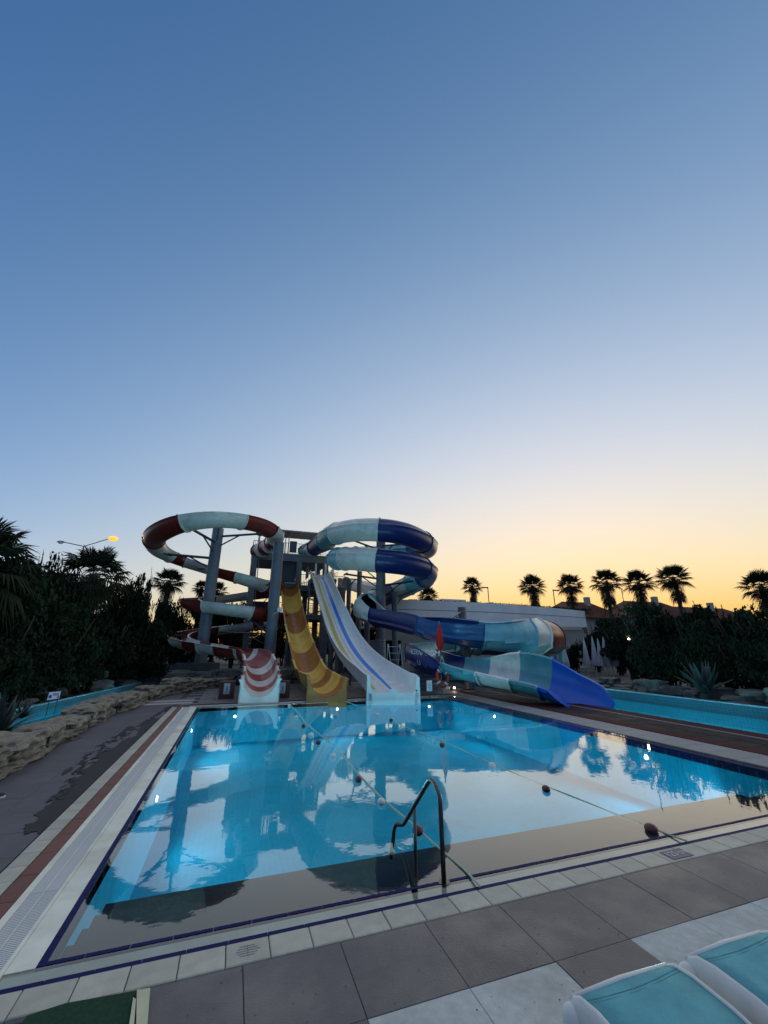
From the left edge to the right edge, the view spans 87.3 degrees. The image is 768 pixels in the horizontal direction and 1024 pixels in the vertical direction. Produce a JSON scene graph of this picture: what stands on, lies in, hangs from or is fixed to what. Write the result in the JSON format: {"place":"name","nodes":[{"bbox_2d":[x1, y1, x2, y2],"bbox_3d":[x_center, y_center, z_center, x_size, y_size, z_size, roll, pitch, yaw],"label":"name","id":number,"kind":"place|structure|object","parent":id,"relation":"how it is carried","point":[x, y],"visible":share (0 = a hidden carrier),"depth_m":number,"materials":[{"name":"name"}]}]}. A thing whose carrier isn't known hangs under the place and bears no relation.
{"place":"outdoors","nodes":[
{"label":"outdoors","id":0,"kind":"place"},
{"bbox_2d":[240,529,345,671],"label":"slide tower","id":1,"kind":"structure","parent":0,"point":[294,566],"depth_m":39.51,"materials":[{"name":"metal"}]},
{"bbox_2d":[340,577,375,592],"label":"white tube slide","id":2,"kind":"object","parent":1,"relation":"attached to","point":[367,586],"visible":0.52,"depth_m":43.50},
{"bbox_2d":[5,652,744,708],"bbox_3d":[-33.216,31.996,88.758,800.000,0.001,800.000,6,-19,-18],"label":"ground","id":3,"kind":"structure","parent":0,"point":[224,664],"depth_m":47.31,"materials":[{"name":"soil"}]},
{"bbox_2d":[0,639,42,704],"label":"shrub","id":4,"kind":"object","parent":3,"relation":"on","point":[22,669],"visible":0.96,"depth_m":13.95,"materials":[{"name":"green plant"}]},
{"bbox_2d":[0,516,51,637],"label":"fan palm","id":5,"kind":"object","parent":3,"relation":"on","point":[10,546],"visible":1,"depth_m":15.09,"materials":[{"name":"green plant"}]},
{"bbox_2d":[12,699,39,720],"bbox_3d":[-9.565,5.206,10.619,0.782,0.470,0.742,6,-19,-18],"label":"grass tuft","id":6,"kind":"object","parent":3,"relation":"on","point":[24,714],"visible":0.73,"depth_m":10.63,"materials":[{"name":"green plant"}]},
{"bbox_2d":[0,557,68,645],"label":"dense tree","id":7,"kind":"object","parent":3,"relation":"on","point":[43,604],"visible":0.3,"depth_m":16.42,"materials":[{"name":"green plant"}]},
{"bbox_2d":[0,606,77,690],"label":"dense tree","id":8,"kind":"object","parent":3,"relation":"on","point":[35,646],"visible":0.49,"depth_m":15.84,"materials":[{"name":"green plant"}]},
{"bbox_2d":[4,648,76,703],"bbox_3d":[-13.635,6.338,15.469,2.822,2.267,2.406,16,-24,-39],"label":"shrub","id":9,"kind":"object","parent":3,"relation":"on","point":[47,673],"visible":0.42,"depth_m":15.56,"materials":[{"name":"green plant"}]},
{"bbox_2d":[5,550,78,701],"bbox_3d":[-16.205,4.944,18.165,3.323,6.816,3.325,9,-21,-25],"label":"dense tree","id":10,"kind":"object","parent":3,"relation":"on","point":[63,581],"visible":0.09,"depth_m":19.14,"materials":[{"name":"green plant"}]},
{"bbox_2d":[16,584,111,702],"bbox_3d":[-14.549,5.740,17.608,4.500,4.839,3.704,-6,-19,18],"label":"dense tree","id":11,"kind":"object","parent":3,"relation":"on","point":[92,647],"visible":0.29,"depth_m":17.45,"materials":[{"name":"green plant"}]},
{"bbox_2d":[37,560,93,695],"bbox_3d":[-15.983,5.391,19.749,3.187,6.934,2.624,12,-22,-32],"label":"dense tree","id":12,"kind":"object","parent":3,"relation":"on","point":[83,598],"visible":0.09,"depth_m":20.12,"materials":[{"name":"green plant"}]},
{"bbox_2d":[0,668,152,707],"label":"bank rocks","id":13,"kind":"object","parent":3,"relation":"on","point":[97,685],"visible":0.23,"depth_m":19.50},
{"bbox_2d":[55,648,108,698],"bbox_3d":[-14.087,7.218,18.154,2.606,2.294,2.608,-6,-19,17],"label":"shrub","id":14,"kind":"object","parent":3,"relation":"on","point":[91,666],"visible":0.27,"depth_m":18.07,"materials":[{"name":"green plant"}]},
{"bbox_2d":[10,682,153,728],"bbox_3d":[-10.155,5.011,7.319,2.109,0.930,35.532,4,-19,-10],"label":"river bed","id":15,"kind":"object","parent":3,"relation":"on","point":[61,704],"visible":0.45,"depth_m":15.51,"materials":[{"name":"paint"}]},
{"bbox_2d":[57,536,117,576],"bbox_3d":[-27.122,7.801,35.025,5.366,11.786,0.594,1,-18,-2],"label":"street lamp","id":16,"kind":"object","parent":3,"relation":"on","point":[112,538],"visible":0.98,"depth_m":36.70,"materials":[{"name":"grey metal"}]},
{"bbox_2d":[60,545,133,693],"bbox_3d":[-15.773,5.483,21.416,4.374,7.672,4.209,-4,-19,7],"label":"fan palm","id":17,"kind":"object","parent":3,"relation":"on","point":[99,593],"visible":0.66,"depth_m":21.47,"materials":[{"name":"green plant"}]},
{"bbox_2d":[0,691,200,981],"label":"side deck","id":18,"kind":"structure","parent":3,"relation":"on","point":[61,804],"depth_m":5.91,"materials":[{"name":"grey tile"}]},
{"bbox_2d":[0,677,233,779],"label":"rock wall","id":19,"kind":"structure","parent":18,"relation":"on","point":[22,746],"depth_m":10.74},
{"bbox_2d":[0,689,41,731],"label":"yucca","id":20,"kind":"object","parent":19,"relation":"on","point":[6,720],"visible":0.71,"depth_m":9.26,"materials":[{"name":"green plant"}]},
{"bbox_2d":[60,611,140,693],"bbox_3d":[-14.629,6.938,20.235,4.056,4.224,3.458,-4,-19,11],"label":"dense tree","id":21,"kind":"object","parent":3,"relation":"on","point":[109,631],"visible":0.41,"depth_m":20.46,"materials":[{"name":"green plant"}]},
{"bbox_2d":[99,576,147,676],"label":"dense tree","id":22,"kind":"object","parent":3,"relation":"on","point":[128,608],"visible":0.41,"depth_m":23.71,"materials":[{"name":"green plant"}]},
{"bbox_2d":[119,569,152,643],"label":"dense tree","id":23,"kind":"object","parent":3,"relation":"on","point":[148,586],"visible":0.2,"depth_m":26.26,"materials":[{"name":"green plant"}]},
{"bbox_2d":[116,610,172,676],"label":"dense tree","id":24,"kind":"object","parent":3,"relation":"on","point":[154,634],"visible":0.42,"depth_m":24.13,"materials":[{"name":"green plant"}]},
{"bbox_2d":[145,597,187,660],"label":"dense tree","id":25,"kind":"object","parent":3,"relation":"on","point":[173,621],"visible":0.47,"depth_m":30.43,"materials":[{"name":"green plant"}]},
{"bbox_2d":[151,566,187,659],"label":"fan palm","id":26,"kind":"object","parent":3,"relation":"on","point":[166,588],"visible":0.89,"depth_m":31.21,"materials":[{"name":"green plant"}]},
{"bbox_2d":[166,619,195,662],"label":"dense tree","id":27,"kind":"object","parent":3,"relation":"on","point":[184,657],"visible":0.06,"depth_m":34.47,"materials":[{"name":"green plant"}]},
{"bbox_2d":[175,626,213,662],"bbox_3d":[-19.134,13.433,39.713,5.625,4.224,4.630,-6,-19,18],"label":"shrub","id":28,"kind":"object","parent":3,"relation":"on","point":[192,656],"visible":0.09,"depth_m":38.62,"materials":[{"name":"green plant"}]},
{"bbox_2d":[191,580,204,662],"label":"fan palm","id":29,"kind":"object","parent":3,"relation":"on","point":[200,584],"visible":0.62,"depth_m":44.66,"materials":[{"name":"green plant"}]},
{"bbox_2d":[183,609,225,659],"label":"dense tree","id":30,"kind":"object","parent":3,"relation":"on","point":[194,616],"visible":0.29,"depth_m":41.90,"materials":[{"name":"green plant"}]},
{"bbox_2d":[163,528,261,662],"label":"slide column","id":31,"kind":"structure","parent":3,"relation":"on","point":[212,570],"depth_m":30.07,"materials":[{"name":"grey metal"}]},
{"bbox_2d":[141,511,288,703],"bbox_3d":[-11.510,5.542,27.901,11.502,11.997,23.691,6,-19,-18],"label":"red white slide","id":32,"kind":"object","parent":31,"relation":"on","point":[260,676],"visible":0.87,"depth_m":27.67,"materials":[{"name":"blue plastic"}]},
{"bbox_2d":[209,580,227,661],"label":"fan palm","id":33,"kind":"object","parent":3,"relation":"on","point":[220,585],"visible":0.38,"depth_m":45.29,"materials":[{"name":"green plant"}]},
{"bbox_2d":[215,601,246,667],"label":"dense tree","id":34,"kind":"object","parent":3,"relation":"on","point":[234,640],"visible":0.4,"depth_m":42.23,"materials":[{"name":"green plant"}]},
{"bbox_2d":[249,631,282,658],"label":"dense tree","id":35,"kind":"object","parent":3,"relation":"on","point":[259,645],"visible":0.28,"depth_m":42.26,"materials":[{"name":"green plant"}]},
{"bbox_2d":[275,627,285,665],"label":"dense tree","id":36,"kind":"object","parent":3,"relation":"on","point":[281,633],"visible":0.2,"depth_m":49.26,"materials":[{"name":"green plant"}]},
{"bbox_2d":[343,578,360,671],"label":"slide column","id":37,"kind":"structure","parent":3,"relation":"on","point":[348,597],"depth_m":38.95,"materials":[{"name":"grey metal"}]},
{"bbox_2d":[356,571,361,634],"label":"slide column","id":38,"kind":"structure","parent":3,"relation":"on","point":[359,592],"depth_m":41.25,"materials":[{"name":"grey metal"}]},
{"bbox_2d":[0,696,767,994],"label":"pool basin","id":39,"kind":"object","parent":3,"relation":"in","point":[252,824],"visible":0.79,"depth_m":7.94,"materials":[{"name":"liquid"}]},
{"bbox_2d":[196,696,519,711],"bbox_3d":[0.264,5.951,10.840,11.180,0.001,14.243,6,-19,-18],"label":"pool edge","id":40,"kind":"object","parent":39,"relation":"in","point":[443,701],"depth_m":16.16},
{"bbox_2d":[288,704,480,886],"bbox_3d":[-1.616,5.667,10.063,0.372,0.116,14.033,7,-20,-19],"label":"lane rope","id":41,"kind":"object","parent":40,"relation":"on","point":[381,800],"visible":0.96,"depth_m":5.95,"materials":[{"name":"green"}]},
{"bbox_2d":[346,701,686,841],"bbox_3d":[0.863,5.944,10.893,0.356,0.121,14.034,7,-20,-21],"label":"lane rope","id":42,"kind":"object","parent":40,"relation":"on","point":[650,828],"visible":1,"depth_m":6.46,"materials":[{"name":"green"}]},
{"bbox_2d":[389,777,449,887],"bbox_3d":[0.373,3.571,4.551,0.142,1.149,1.231,8,-20,-23],"label":"pool handrail","id":43,"kind":"object","parent":39,"relation":"on","point":[443,881],"visible":0.98,"depth_m":4.50,"materials":[{"name":"grey"}]},
{"bbox_2d":[0,827,767,1023],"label":"paved deck","id":44,"kind":"structure","parent":3,"relation":"on","point":[538,950],"depth_m":3.04,"materials":[{"name":"grey tile"}]},
{"bbox_2d":[21,988,149,1023],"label":"green mat","id":45,"kind":"object","parent":44,"relation":"on","point":[120,1008],"visible":1,"depth_m":2.52,"materials":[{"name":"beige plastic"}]},
{"bbox_2d":[235,943,259,956],"bbox_3d":[-1.034,3.335,3.063,0.180,0.008,0.120,6,-19,-18],"label":"faded marker","id":46,"kind":"object","parent":44,"relation":"on","point":[248,952],"visible":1,"depth_m":3.06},
{"bbox_2d":[562,962,751,1023],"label":"sun lounger","id":47,"kind":"object","parent":44,"relation":"on","point":[667,993],"visible":1,"depth_m":2.00,"materials":[{"name":"teal"}]},
{"bbox_2d":[659,848,693,859],"bbox_3d":[3.260,3.807,4.489,0.310,0.008,0.170,6,-19,-18],"label":"depth marker","id":48,"kind":"object","parent":44,"relation":"on","point":[676,853],"visible":1,"depth_m":4.48,"materials":[{"name":"white"}]},
{"bbox_2d":[679,930,767,1023],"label":"sun lounger","id":49,"kind":"object","parent":44,"relation":"on","point":[733,971],"visible":0.73,"depth_m":2.20,"materials":[{"name":"teal"}]},
{"bbox_2d":[417,587,438,600],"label":"fan palm","id":50,"kind":"object","parent":3,"relation":"on","point":[426,594],"visible":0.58,"depth_m":48.81,"materials":[{"name":"green plant"}]},
{"bbox_2d":[144,667,748,706],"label":"back deck","id":51,"kind":"structure","parent":3,"relation":"on","point":[355,691],"depth_m":19.44,"materials":[{"name":"grey tile"}]},
{"bbox_2d":[149,662,219,682],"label":"garden wall","id":52,"kind":"structure","parent":51,"relation":"on","point":[204,666],"depth_m":26.96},
{"bbox_2d":[218,680,235,698],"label":"sign plinth","id":53,"kind":"structure","parent":51,"relation":"on","point":[226,689],"depth_m":17.89,"materials":[{"name":"red"}]},
{"bbox_2d":[160,667,298,684],"bbox_3d":[-9.377,10.658,26.188,9.100,0.950,5.054,6,-19,-18],"label":"back rock bed","id":54,"kind":"object","parent":51,"relation":"on","point":[288,673],"visible":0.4,"depth_m":24.84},
{"bbox_2d":[217,541,283,655],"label":"slide column","id":55,"kind":"structure","parent":51,"relation":"on","point":[271,625],"depth_m":29.73,"materials":[{"name":"grey metal"}]},
{"bbox_2d":[275,680,289,697],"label":"sign plinth","id":56,"kind":"structure","parent":51,"relation":"on","point":[284,692],"depth_m":18.23,"materials":[{"name":"red"}]},
{"bbox_2d":[281,577,348,706],"bbox_3d":[-5.913,7.198,28.549,2.037,9.267,23.068,6,-19,-18],"label":"yellow brown slide","id":57,"kind":"object","parent":51,"relation":"on","point":[319,680],"visible":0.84,"depth_m":25.13,"materials":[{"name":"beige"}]},
{"bbox_2d":[310,563,419,705],"bbox_3d":[-3.071,6.775,28.635,2.518,10.211,22.326,6,-19,-18],"label":"white lane slide","id":58,"kind":"object","parent":51,"relation":"on","point":[375,674],"visible":0.98,"depth_m":23.89,"materials":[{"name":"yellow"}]},
{"bbox_2d":[364,622,369,644],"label":"slide column","id":59,"kind":"structure","parent":51,"relation":"on","point":[367,632],"depth_m":36.20,"materials":[{"name":"grey metal"}]},
{"bbox_2d":[343,541,412,658],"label":"slide column","id":60,"kind":"structure","parent":51,"relation":"on","point":[380,639],"depth_m":33.24,"materials":[{"name":"grey metal"}]},
{"bbox_2d":[298,517,437,608],"bbox_3d":[-1.173,5.339,35.787,11.430,7.582,14.615,6,-19,-18],"label":"blue tube slide","id":61,"kind":"object","parent":60,"relation":"on","point":[411,553],"visible":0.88,"depth_m":30.70,"materials":[{"name":"plastic"}]},
{"bbox_2d":[391,591,411,665],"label":"slide column","id":62,"kind":"structure","parent":51,"relation":"on","point":[395,602],"depth_m":33.74,"materials":[{"name":"grey metal"}]},
{"bbox_2d":[406,670,449,690],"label":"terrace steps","id":63,"kind":"structure","parent":51,"relation":"on","point":[424,678],"depth_m":22.05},
{"bbox_2d":[435,621,443,696],"bbox_3d":[2.689,6.938,19.155,0.373,3.410,0.395,6,-19,-18],"label":"closed umbrella","id":64,"kind":"object","parent":51,"relation":"on","point":[439,640],"visible":0.97,"depth_m":19.29,"materials":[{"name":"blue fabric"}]},
{"bbox_2d":[450,607,465,680],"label":"slide column","id":65,"kind":"structure","parent":51,"relation":"on","point":[461,613],"depth_m":28.33,"materials":[{"name":"grey metal"}]},
{"bbox_2d":[560,649,569,666],"bbox_3d":[11.288,9.344,25.204,0.592,2.700,0.512,15,-22,-42],"label":"folded parasol","id":66,"kind":"object","parent":51,"relation":"on","point":[564,660],"visible":0.43,"depth_m":25.10,"materials":[{"name":"grey"}]},
{"bbox_2d":[565,642,582,673],"bbox_3d":[13.223,10.487,28.365,1.587,2.576,1.353,16,-24,-39],"label":"shrub","id":67,"kind":"object","parent":51,"relation":"on","point":[573,655],"visible":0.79,"depth_m":28.13,"materials":[{"name":"green plant"}]},
{"bbox_2d":[583,638,590,676],"bbox_3d":[13.237,9.668,26.320,0.500,2.790,0.500,4,-18,-11],"label":"folded parasol","id":68,"kind":"object","parent":51,"relation":"on","point":[586,660],"visible":0.87,"depth_m":26.29,"materials":[{"name":"grey"}]},
{"bbox_2d":[570,633,604,671],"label":"dense tree","id":69,"kind":"object","parent":51,"relation":"on","point":[599,669],"visible":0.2,"depth_m":37.11,"materials":[{"name":"green plant"}]},
{"bbox_2d":[591,636,597,678],"bbox_3d":[13.706,9.565,26.137,0.500,2.870,0.500,-6,-20,20],"label":"folded parasol","id":70,"kind":"object","parent":51,"relation":"on","point":[594,657],"visible":0.78,"depth_m":26.12,"materials":[{"name":"grey"}]},
{"bbox_2d":[597,638,605,676],"bbox_3d":[13.786,9.444,25.570,0.500,2.740,0.500,14,-24,-33],"label":"folded parasol","id":71,"kind":"object","parent":51,"relation":"on","point":[600,660],"visible":0.82,"depth_m":25.53,"materials":[{"name":"grey"}]},
{"bbox_2d":[603,638,612,675],"bbox_3d":[14.227,9.418,25.615,0.500,2.820,0.500,-12,-21,27],"label":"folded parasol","id":72,"kind":"object","parent":51,"relation":"on","point":[608,662],"visible":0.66,"depth_m":25.48,"materials":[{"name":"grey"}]},
{"bbox_2d":[599,621,638,680],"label":"dense tree","id":73,"kind":"object","parent":51,"relation":"on","point":[619,643],"visible":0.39,"depth_m":25.15,"materials":[{"name":"green plant"}]},
{"bbox_2d":[459,576,482,601],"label":"fan palm","id":74,"kind":"object","parent":3,"relation":"on","point":[472,590],"visible":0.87,"depth_m":50.20,"materials":[{"name":"green plant"}]},
{"bbox_2d":[361,599,588,669],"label":"pool building","id":75,"kind":"structure","parent":3,"relation":"on","point":[571,623],"depth_m":39.77,"materials":[{"name":"grey"}]},
{"bbox_2d":[408,599,592,617],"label":"roof edge","id":76,"kind":"object","parent":75,"relation":"on","point":[584,609],"visible":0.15,"depth_m":44.78,"materials":[{"name":"grey concrete"}]},
{"bbox_2d":[517,573,547,605],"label":"fan palm","id":77,"kind":"object","parent":3,"relation":"on","point":[531,591],"visible":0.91,"depth_m":48.26,"materials":[{"name":"green plant"}]},
{"bbox_2d":[556,573,585,609],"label":"fan palm","id":78,"kind":"object","parent":3,"relation":"on","point":[570,589],"visible":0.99,"depth_m":48.28,"materials":[{"name":"green plant"}]},
{"bbox_2d":[554,597,614,663],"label":"red roof house","id":79,"kind":"structure","parent":3,"relation":"on","point":[596,611],"depth_m":56.94,"materials":[{"name":"ceramic"}]},
{"bbox_2d":[415,669,767,734],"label":"river bed","id":80,"kind":"object","parent":3,"relation":"on","point":[746,717],"depth_m":14.67,"materials":[{"name":"paint"}]},
{"bbox_2d":[435,687,767,768],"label":"river deck","id":81,"kind":"structure","parent":3,"relation":"on","point":[743,747],"depth_m":11.59,"materials":[{"name":"brown tile"}]},
{"bbox_2d":[464,647,474,688],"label":"slide column","id":82,"kind":"structure","parent":81,"relation":"on","point":[468,684],"depth_m":22.13,"materials":[{"name":"grey metal"}]},
{"bbox_2d":[353,593,614,708],"bbox_3d":[6.806,7.910,25.925,13.488,7.028,20.063,6,-19,-18],"label":"blue bowl slide","id":83,"kind":"object","parent":82,"relation":"on","point":[521,662],"visible":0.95,"depth_m":20.58,"materials":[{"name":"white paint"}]},
{"bbox_2d":[589,568,624,667],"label":"fan palm","id":84,"kind":"object","parent":3,"relation":"on","point":[606,589],"visible":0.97,"depth_m":46.67,"materials":[{"name":"green plant"}]},
{"bbox_2d":[585,609,636,675],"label":"dense tree","id":85,"kind":"object","parent":3,"relation":"on","point":[603,625],"visible":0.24,"depth_m":33.82,"materials":[{"name":"green plant"}]},
{"bbox_2d":[619,569,658,617],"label":"fan palm","id":86,"kind":"object","parent":3,"relation":"on","point":[635,575],"visible":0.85,"depth_m":46.57,"materials":[{"name":"green plant"}]},
{"bbox_2d":[613,597,686,624],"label":"red roof house","id":87,"kind":"structure","parent":3,"relation":"on","point":[674,611],"depth_m":57.15,"materials":[{"name":"ceramic"}]},
{"bbox_2d":[618,589,686,680],"bbox_3d":[14.630,6.807,21.635,4.312,5.385,3.550,12,-22,-32],"label":"dense tree","id":88,"kind":"object","parent":3,"relation":"on","point":[647,612],"visible":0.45,"depth_m":21.54,"materials":[{"name":"green plant"}]},
{"bbox_2d":[638,657,678,684],"bbox_3d":[12.852,7.599,18.823,1.620,1.984,1.639,-10,-21,27],"label":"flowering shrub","id":89,"kind":"object","parent":3,"relation":"on","point":[645,675],"visible":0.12,"depth_m":18.99,"materials":[{"name":"green plant"}]},
{"bbox_2d":[631,636,700,686],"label":"dense tree","id":90,"kind":"object","parent":3,"relation":"on","point":[658,659],"visible":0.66,"depth_m":17.89,"materials":[{"name":"green plant"}]},
{"bbox_2d":[653,564,695,616],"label":"fan palm","id":91,"kind":"object","parent":3,"relation":"on","point":[672,584],"visible":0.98,"depth_m":44.70,"materials":[{"name":"green plant"}]},
{"bbox_2d":[638,607,713,687],"bbox_3d":[15.052,6.804,20.035,4.232,4.358,3.609,16,-24,-39],"label":"dense tree","id":92,"kind":"object","parent":3,"relation":"on","point":[672,629],"visible":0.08,"depth_m":20.14,"materials":[{"name":"green plant"}]},
{"bbox_2d":[585,676,767,706],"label":"bank rocks","id":93,"kind":"object","parent":3,"relation":"on","point":[758,697],"visible":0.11,"depth_m":16.10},
{"bbox_2d":[674,660,733,693],"bbox_3d":[11.981,6.242,15.375,1.735,1.233,2.035,-7,-20,21],"label":"agave","id":94,"kind":"object","parent":93,"relation":"on","point":[704,681],"visible":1,"depth_m":14.93,"materials":[{"name":"green plant"}]},
{"bbox_2d":[664,627,751,688],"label":"dense tree","id":95,"kind":"object","parent":3,"relation":"on","point":[689,657],"visible":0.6,"depth_m":16.61,"materials":[{"name":"green plant"}]},
{"bbox_2d":[671,601,751,687],"bbox_3d":[15.537,6.243,18.635,3.746,4.535,3.748,-6,-19,17],"label":"dense tree","id":96,"kind":"object","parent":3,"relation":"on","point":[697,609],"visible":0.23,"depth_m":18.54,"materials":[{"name":"green plant"}]},
{"bbox_2d":[674,603,758,623],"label":"red roof house","id":97,"kind":"structure","parent":3,"relation":"on","point":[711,607],"depth_m":59.94,"materials":[{"name":"ceramic"}]},
{"bbox_2d":[694,603,767,684],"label":"dense tree","id":98,"kind":"object","parent":3,"relation":"on","point":[746,614],"visible":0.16,"depth_m":17.20,"materials":[{"name":"green plant"}]},
{"bbox_2d":[697,633,767,688],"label":"dense tree","id":99,"kind":"object","parent":3,"relation":"on","point":[728,661],"visible":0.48,"depth_m":15.49,"materials":[{"name":"green plant"}]},
{"bbox_2d":[727,634,767,689],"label":"dense tree","id":100,"kind":"object","parent":3,"relation":"on","point":[760,646],"visible":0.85,"depth_m":14.54,"materials":[{"name":"green plant"}]},
{"bbox_2d":[727,607,767,656],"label":"dense tree","id":101,"kind":"object","parent":3,"relation":"on","point":[756,633],"visible":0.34,"depth_m":16.12,"materials":[{"name":"green plant"}]},
{"bbox_2d":[735,568,767,610],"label":"fan palm","id":102,"kind":"object","parent":3,"relation":"on","point":[760,590],"visible":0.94,"depth_m":36.33,"materials":[{"name":"green plant"}]},
{"bbox_2d":[0,0,767,643],"label":"sky","id":103,"kind":"structure","parent":0,"point":[488,278],"materials":[{"name":"blue"}]},
{"bbox_2d":[387,644,403,668],"bbox_3d":[0.695,9.571,25.430,0.982,2.364,1.158,6,-19,-18],"label":"step ladder","id":104,"kind":"object","parent":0,"point":[399,646],"visible":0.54,"depth_m":25.55,"materials":[{"name":"metal"}]},
{"bbox_2d":[435,655,449,687],"bbox_3d":[2.740,7.451,18.827,0.690,1.400,0.216,-2,-19,7],"label":"life ring","id":105,"kind":"object","parent":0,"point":[440,683],"visible":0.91,"depth_m":18.67,"materials":[{"name":"orange plastic"}]},
{"bbox_2d":[440,677,520,693],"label":"river water","id":106,"kind":"structure","parent":0,"point":[457,681],"depth_m":24.73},
{"label":"left river water","id":107,"kind":"structure","parent":0,"visible":0},
{"bbox_2d":[46,691,60,714],"bbox_3d":[-11.424,6.578,13.857,0.344,0.728,0.120,17,-25,-41],"label":"rock sign","id":108,"kind":"object","parent":107,"relation":"on","point":[53,695],"visible":1,"depth_m":13.88,"materials":[{"name":"grey"}]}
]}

